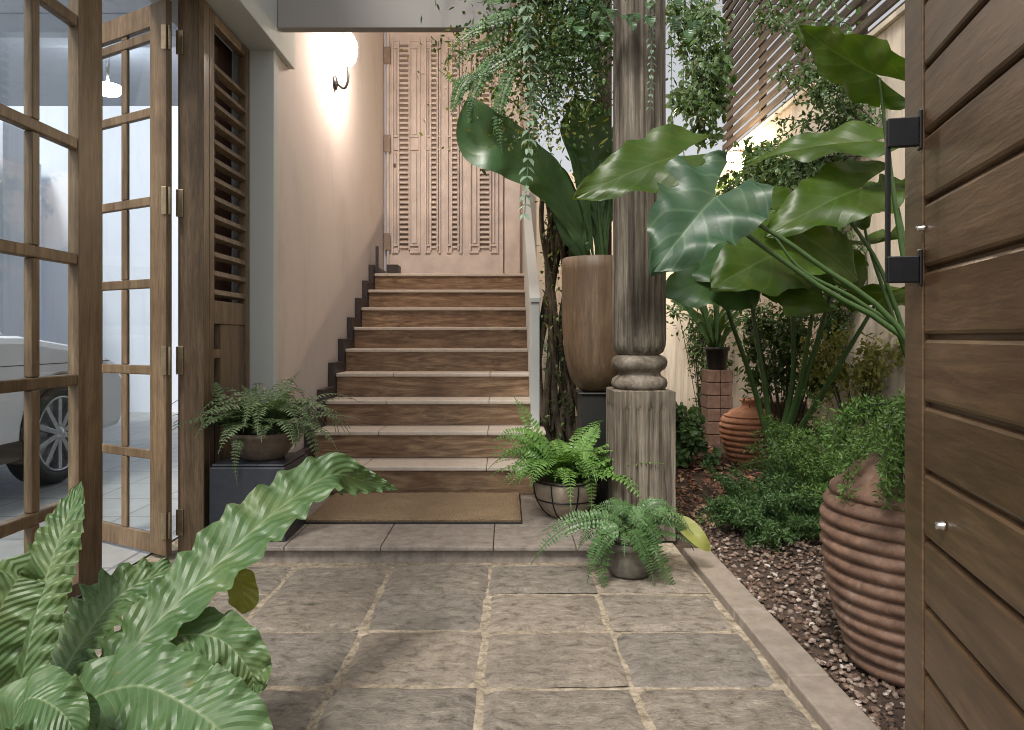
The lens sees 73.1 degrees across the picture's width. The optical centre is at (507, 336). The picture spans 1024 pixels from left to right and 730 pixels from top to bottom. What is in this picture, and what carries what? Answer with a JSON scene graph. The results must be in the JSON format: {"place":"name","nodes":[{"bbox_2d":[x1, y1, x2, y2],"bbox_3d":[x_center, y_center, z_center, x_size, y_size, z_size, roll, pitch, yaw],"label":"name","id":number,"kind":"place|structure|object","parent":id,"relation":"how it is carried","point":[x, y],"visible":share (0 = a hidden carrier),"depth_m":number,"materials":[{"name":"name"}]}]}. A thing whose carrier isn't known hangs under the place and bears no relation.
{"place":"outdoors","nodes":[
{"label":"outdoors","id":0,"kind":"place"},
{"bbox_2d":[0,0,101,598],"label":"glazed door","id":1,"kind":"structure","parent":0,"point":[81,141],"depth_m":2.58,"materials":[{"name":"brown wood"}]},
{"bbox_2d":[0,412,177,597],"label":"carport floor","id":2,"kind":"structure","parent":0,"point":[114,555],"depth_m":4.34,"materials":[{"name":"tile"}]},
{"bbox_2d":[0,121,24,336],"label":"carport pier","id":3,"kind":"structure","parent":2,"relation":"on","point":[11,226],"depth_m":6.41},
{"bbox_2d":[39,164,40,339],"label":"carport side wall","id":4,"kind":"structure","parent":2,"relation":"on","point":[40,246],"depth_m":8.88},
{"bbox_2d":[0,0,177,105],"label":"carport roof","id":5,"kind":"structure","parent":4,"relation":"on","point":[53,60],"depth_m":4.92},
{"bbox_2d":[103,57,120,96],"bbox_3d":[-2.661,-1.790,4.600,0.190,0.359,0.190,0,0,0],"label":"ceiling lamp","id":6,"kind":"object","parent":5,"relation":"attached to","point":[110,89],"visible":0.66,"depth_m":4.58,"materials":[{"name":"white glass"}]},
{"bbox_2d":[0,332,120,483],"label":"parked car","id":7,"kind":"object","parent":2,"relation":"on","point":[53,428],"visible":0.62,"depth_m":4.52,"materials":[{"name":"paint"}]},
{"bbox_2d":[0,106,177,411],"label":"carport back wall","id":8,"kind":"structure","parent":2,"relation":"on","point":[54,234],"depth_m":9.00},
{"bbox_2d":[78,457,534,598],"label":"ground","id":9,"kind":"structure","parent":0,"point":[385,457],"depth_m":5.95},
{"bbox_2d":[278,32,384,457],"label":"stair side wall","id":10,"kind":"structure","parent":9,"relation":"on","point":[331,192],"depth_m":4.69,"materials":[{"name":"beige paint"}]},
{"bbox_2d":[232,50,277,402],"bbox_3d":[-1.348,-0.300,3.693,0.224,2.440,0.067,0,0,0],"label":"wall pilaster","id":11,"kind":"object","parent":10,"relation":"attached to","point":[264,217],"depth_m":3.66,"materials":[{"name":"grey paint"}]},
{"bbox_2d":[149,0,294,68],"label":"door head beam","id":12,"kind":"structure","parent":11,"relation":"on","point":[250,24],"depth_m":3.44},
{"bbox_2d":[277,0,510,31],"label":"roof beam","id":13,"kind":"structure","parent":12,"relation":"attached to","point":[349,15],"depth_m":3.62,"materials":[{"name":"grey paint"}]},
{"bbox_2d":[400,0,719,214],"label":"hanging fern","id":14,"kind":"object","parent":13,"relation":"hanging from","point":[510,53],"visible":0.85,"depth_m":3.54,"materials":[{"name":"green plant"}]},
{"bbox_2d":[517,0,539,219],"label":"trailing vine","id":15,"kind":"object","parent":14,"relation":"hanging from","point":[529,85],"visible":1,"depth_m":3.41,"materials":[{"name":"green plant"}]},
{"bbox_2d":[527,0,608,117],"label":"trailing vine","id":16,"kind":"object","parent":14,"relation":"hanging from","point":[599,60],"visible":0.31,"depth_m":3.74,"materials":[{"name":"green plant"}]},
{"bbox_2d":[666,0,715,140],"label":"trailing vine","id":17,"kind":"object","parent":14,"relation":"hanging from","point":[706,42],"visible":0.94,"depth_m":4.20,"materials":[{"name":"green plant"}]},
{"bbox_2d":[511,0,539,24],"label":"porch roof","id":18,"kind":"structure","parent":12,"relation":"on","point":[512,5],"depth_m":6.70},
{"bbox_2d":[214,34,231,462],"bbox_3d":[-1.465,-0.275,3.507,0.020,2.470,0.295,0,0,0],"label":"wooden panel","id":19,"kind":"object","parent":11,"relation":"attached to","point":[222,56],"visible":0.31,"depth_m":3.53,"materials":[{"name":"brown wood"}]},
{"bbox_2d":[209,7,249,524],"bbox_3d":[-1.382,-0.300,3.409,0.043,2.420,0.492,0,0,0],"label":"louvred shutter","id":20,"kind":"object","parent":11,"relation":"attached to","point":[230,353],"visible":0.7,"depth_m":3.40,"materials":[{"name":"brown wood"}]},
{"bbox_2d":[333,32,357,89],"bbox_3d":[-1.155,-1.976,4.950,0.166,0.412,0.136,0,0,0],"label":"wall lamp","id":21,"kind":"object","parent":10,"relation":"attached to","point":[348,49],"visible":0.98,"depth_m":4.91,"materials":[{"name":"white glass"}]},
{"bbox_2d":[537,173,708,415],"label":"wall","id":22,"kind":"structure","parent":9,"relation":"on","point":[674,373],"depth_m":8.20,"materials":[{"name":"beige paint"}]},
{"bbox_2d":[375,246,400,272],"bbox_3d":[-1.095,-0.696,6.370,0.190,0.248,0.260,0,0,0],"label":"door stop","id":23,"kind":"object","parent":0,"point":[393,268],"depth_m":6.30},
{"bbox_2d":[63,538,821,729],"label":"patio paving","id":24,"kind":"structure","parent":0,"point":[328,602],"depth_m":2.14,"materials":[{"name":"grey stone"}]},
{"bbox_2d":[178,0,208,551],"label":"door jamb","id":25,"kind":"object","parent":24,"relation":"on","point":[193,252],"depth_m":3.10,"materials":[{"name":"brown wood"}]},
{"bbox_2d":[102,0,182,555],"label":"glazed door","id":26,"kind":"structure","parent":25,"relation":"attached to","point":[155,19],"depth_m":3.09,"materials":[{"name":"brown wood"}]},
{"bbox_2d":[0,452,396,729],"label":"nest fern","id":27,"kind":"object","parent":24,"relation":"on","point":[176,654],"visible":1,"depth_m":1.50,"materials":[{"name":"green plant"}]},
{"bbox_2d":[255,495,603,562],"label":"stone platform","id":28,"kind":"structure","parent":24,"relation":"on","point":[412,543],"depth_m":3.05,"materials":[{"name":"grey stone"}]},
{"bbox_2d":[210,452,306,540],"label":"plinth","id":29,"kind":"structure","parent":28,"relation":"on","point":[225,489],"depth_m":3.07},
{"bbox_2d":[169,373,359,485],"bbox_3d":[-1.149,0.410,3.231,1.015,0.493,0.805,0,0,0],"label":"potted fern","id":30,"kind":"object","parent":29,"relation":"on","point":[262,433],"visible":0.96,"depth_m":3.13,"materials":[{"name":"green plant"}]},
{"bbox_2d":[305,492,521,523],"bbox_3d":[-0.459,0.898,3.662,1.065,0.027,0.595,0,0,0],"label":"door mat","id":31,"kind":"object","parent":28,"relation":"on","point":[433,508],"depth_m":3.56,"materials":[{"name":"coir fibre"},{"name":"rubber"}]},
{"bbox_2d":[297,265,545,494],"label":"staircase","id":32,"kind":"structure","parent":28,"relation":"on","point":[436,334],"depth_m":4.84,"materials":[{"name":"brown wood"}]},
{"bbox_2d":[385,21,536,425],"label":"landing wall","id":33,"kind":"structure","parent":32,"relation":"on","point":[533,206],"depth_m":7.00,"materials":[{"name":"beige paint"}]},
{"bbox_2d":[384,17,519,272],"bbox_3d":[-0.554,-1.893,6.968,1.364,2.643,0.105,0,0,0],"label":"carved door","id":34,"kind":"structure","parent":33,"relation":"attached to","point":[444,210],"depth_m":6.97,"materials":[{"name":"beige wood"}]},
{"bbox_2d":[390,32,502,272],"bbox_3d":[-0.618,-1.833,6.999,1.157,2.514,0.038,0,0,0],"label":"door leaf","id":35,"kind":"structure","parent":34,"relation":"in","point":[484,261],"depth_m":6.98,"materials":[{"name":"brown wood"}]},
{"bbox_2d":[522,191,540,473],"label":"stair parapet","id":36,"kind":"structure","parent":32,"relation":"on","point":[531,284],"depth_m":4.66,"materials":[{"name":"white paint"}]},
{"bbox_2d":[486,397,663,518],"bbox_3d":[0.295,0.604,3.492,0.796,0.613,0.870,0,0,-19],"label":"potted fern","id":37,"kind":"object","parent":28,"relation":"on","point":[565,479],"visible":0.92,"depth_m":3.40,"materials":[{"name":"green plant"}]},
{"bbox_2d":[530,496,710,587],"bbox_3d":[0.459,0.856,2.884,0.735,0.360,0.538,0,0,0],"label":"potted fern","id":38,"kind":"object","parent":24,"relation":"on","point":[629,553],"visible":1,"depth_m":2.76,"materials":[{"name":"leaf"},{"name":"ceramic"}]},
{"bbox_2d":[885,0,1023,729],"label":"plank gate","id":39,"kind":"structure","parent":24,"relation":"on","point":[956,132],"depth_m":1.03,"materials":[{"name":"brown wood"}]},
{"bbox_2d":[537,0,904,172],"label":"sky","id":40,"kind":"structure","parent":0,"point":[566,164],"materials":[{"name":"white"}]},
{"bbox_2d":[549,416,904,729],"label":"garden soil","id":41,"kind":"structure","parent":0,"point":[881,699],"depth_m":2.84,"materials":[{"name":"brown soil"}]},
{"bbox_2d":[536,169,576,448],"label":"climbing vine","id":42,"kind":"object","parent":41,"relation":"on","point":[557,406],"visible":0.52,"depth_m":4.50,"materials":[{"name":"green plant"}]},
{"bbox_2d":[575,389,605,513],"bbox_3d":[0.530,0.671,3.980,0.260,0.718,0.260,0,0,0],"label":"vase stand","id":43,"kind":"object","parent":41,"relation":"on","point":[591,407],"visible":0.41,"depth_m":3.87,"materials":[{"name":"black metal"}]},
{"bbox_2d":[456,97,618,391],"bbox_3d":[0.216,-0.515,3.845,1.110,1.652,0.442,0,0,-28],"label":"tall vase","id":44,"kind":"object","parent":43,"relation":"on","point":[589,349],"visible":0.77,"depth_m":3.81,"materials":[{"name":"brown wood"}]},
{"bbox_2d":[595,0,611,254],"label":"timber post","id":45,"kind":"object","parent":41,"relation":"on","point":[609,73],"visible":0.03,"depth_m":4.25,"materials":[{"name":"brown wood"}]},
{"bbox_2d":[606,0,675,540],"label":"carved column","id":46,"kind":"structure","parent":41,"relation":"on","point":[640,413],"depth_m":3.34,"materials":[{"name":"brown wood"}]},
{"bbox_2d":[567,0,702,41],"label":"hanging pothos","id":47,"kind":"object","parent":46,"relation":"attached to","point":[650,21],"visible":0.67,"depth_m":3.27,"materials":[{"name":"green plant"}]},
{"bbox_2d":[644,0,656,109],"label":"trailing vine","id":48,"kind":"object","parent":47,"relation":"hanging from","point":[651,56],"visible":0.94,"depth_m":3.25,"materials":[{"name":"green plant"}]},
{"bbox_2d":[676,402,722,469],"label":"ground bush","id":49,"kind":"object","parent":41,"relation":"on","point":[690,438],"visible":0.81,"depth_m":5.10,"materials":[{"name":"green plant"}]},
{"bbox_2d":[666,300,737,416],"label":"leafy shrub","id":50,"kind":"object","parent":41,"relation":"on","point":[700,342],"visible":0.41,"depth_m":7.22,"materials":[{"name":"green plant"}]},
{"bbox_2d":[700,369,732,444],"bbox_3d":[1.885,0.637,6.210,0.233,0.683,0.220,0,0,0],"label":"brick stack","id":51,"kind":"object","parent":41,"relation":"on","point":[716,397],"visible":0.7,"depth_m":6.10,"materials":[{"name":"brown brick"}]},
{"bbox_2d":[666,300,750,368],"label":"potted plant","id":52,"kind":"object","parent":51,"relation":"on","point":[711,329],"visible":0.74,"depth_m":6.13,"materials":[{"name":"green plant"}]},
{"bbox_2d":[572,24,904,357],"bbox_3d":[1.252,-0.232,3.299,1.954,2.558,1.083,0,0,0],"label":"elephant ear","id":53,"kind":"object","parent":41,"relation":"on","point":[693,219],"visible":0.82,"depth_m":3.11},
{"bbox_2d":[718,398,778,465],"bbox_3d":[1.880,0.728,5.350,0.463,0.496,0.464,0,0,0],"label":"ribbed jar","id":54,"kind":"object","parent":41,"relation":"on","point":[737,425],"visible":0.62,"depth_m":5.21,"materials":[{"name":"ceramic"}]},
{"bbox_2d":[695,457,828,551],"bbox_3d":[1.294,0.822,3.435,0.786,0.411,0.906,0,0,0],"label":"feathery shrub","id":55,"kind":"object","parent":41,"relation":"on","point":[772,510],"visible":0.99,"depth_m":3.31,"materials":[{"name":"green plant"}]},
{"bbox_2d":[747,396,805,440],"bbox_3d":[2.257,0.739,5.750,0.510,0.442,0.510,0,0,0],"label":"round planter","id":56,"kind":"object","parent":41,"relation":"on","point":[774,403],"visible":0.16,"depth_m":5.55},
{"bbox_2d":[683,548,879,729],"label":"garden kerb","id":57,"kind":"structure","parent":41,"relation":"on","point":[823,698],"depth_m":2.10,"materials":[{"name":"beige concrete"}]},
{"bbox_2d":[666,212,904,474],"bbox_3d":[1.711,0.062,4.213,1.406,1.733,0.887,0,0,23],"label":"elephant ear","id":58,"kind":"object","parent":41,"relation":"on","point":[727,277],"visible":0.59,"depth_m":4.15},
{"bbox_2d":[728,298,854,463],"bbox_3d":[2.061,0.198,4.987,0.833,1.568,0.824,0,0,26],"label":"leafy shrub","id":59,"kind":"object","parent":41,"relation":"on","point":[766,331],"visible":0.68,"depth_m":4.89,"materials":[{"name":"green plant"}]},
{"bbox_2d":[715,388,882,503],"bbox_3d":[1.866,0.659,3.675,1.338,0.728,1.424,0,0,29],"label":"feathery shrub","id":60,"kind":"object","parent":41,"relation":"on","point":[807,470],"visible":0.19,"depth_m":3.68,"materials":[{"name":"green plant"}]},
{"bbox_2d":[709,3,904,453],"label":"garden wall","id":61,"kind":"structure","parent":41,"relation":"on","point":[890,29],"depth_m":4.68,"materials":[{"name":"beige paint"}]},
{"bbox_2d":[666,0,737,155],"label":"wall creeper","id":62,"kind":"object","parent":61,"relation":"attached to","point":[720,76],"depth_m":4.87,"materials":[{"name":"green plant"}]},
{"bbox_2d":[715,174,735,194],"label":"wall creeper","id":63,"kind":"object","parent":61,"relation":"attached to","point":[722,186],"depth_m":6.80,"materials":[{"name":"green plant"}]},
{"bbox_2d":[727,149,743,161],"bbox_3d":[2.306,-1.835,7.000,0.189,0.128,0.096,0,0,0],"label":"garden lamp","id":64,"kind":"object","parent":61,"relation":"attached to","point":[729,155],"visible":0.68,"depth_m":6.97,"materials":[{"name":"white"}]},
{"bbox_2d":[715,133,861,212],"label":"wall creeper","id":65,"kind":"object","parent":61,"relation":"attached to","point":[790,172],"depth_m":5.21,"materials":[{"name":"green plant"}]},
{"bbox_2d":[716,0,866,57],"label":"wall creeper","id":66,"kind":"object","parent":61,"relation":"attached to","point":[761,18],"depth_m":4.47,"materials":[{"name":"green plant"}]},
{"bbox_2d":[722,0,904,151],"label":"slat screen","id":67,"kind":"object","parent":61,"relation":"on","point":[762,64],"visible":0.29,"depth_m":6.69,"materials":[{"name":"brown wood"}]},
{"bbox_2d":[771,224,868,345],"bbox_3d":[2.036,-0.457,4.748,0.757,1.050,0.832,0,0,0],"label":"wall creeper","id":68,"kind":"object","parent":61,"relation":"attached to","point":[816,318],"depth_m":4.64,"materials":[{"name":"green plant"}]},
{"bbox_2d":[764,52,885,143],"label":"wall creeper","id":69,"kind":"object","parent":61,"relation":"attached to","point":[818,94],"depth_m":4.50,"materials":[{"name":"green plant"}]},
{"bbox_2d":[798,319,904,443],"bbox_3d":[2.292,0.413,4.428,0.790,1.136,0.570,0,0,38],"label":"leafy shrub","id":70,"kind":"object","parent":41,"relation":"on","point":[862,376],"visible":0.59,"depth_m":4.38,"materials":[{"name":"green plant"}]},
{"bbox_2d":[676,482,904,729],"bbox_3d":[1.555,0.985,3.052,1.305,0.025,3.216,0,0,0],"label":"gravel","id":71,"kind":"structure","parent":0,"point":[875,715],"depth_m":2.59,"materials":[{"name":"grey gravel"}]},
{"bbox_2d":[675,443,763,525],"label":"leaf litter","id":72,"kind":"object","parent":71,"relation":"on","point":[694,485],"visible":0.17,"depth_m":4.47,"materials":[{"name":"plant"}]},
{"bbox_2d":[782,410,897,497],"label":"feathery shrub","id":73,"kind":"object","parent":71,"relation":"on","point":[839,471],"visible":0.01,"depth_m":2.84,"materials":[{"name":"green plant"}]},
{"bbox_2d":[819,424,904,687],"bbox_3d":[1.215,0.618,2.060,0.519,0.736,0.519,0,0,0],"label":"ribbed jar","id":74,"kind":"object","parent":71,"relation":"on","point":[862,537],"visible":0.32,"depth_m":1.95,"materials":[{"name":"ceramic"}]},
{"bbox_2d":[821,386,904,510],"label":"feathery plant","id":75,"kind":"object","parent":74,"relation":"in","point":[892,457],"visible":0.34,"depth_m":1.95,"materials":[{"name":"green plant"}]}
]}

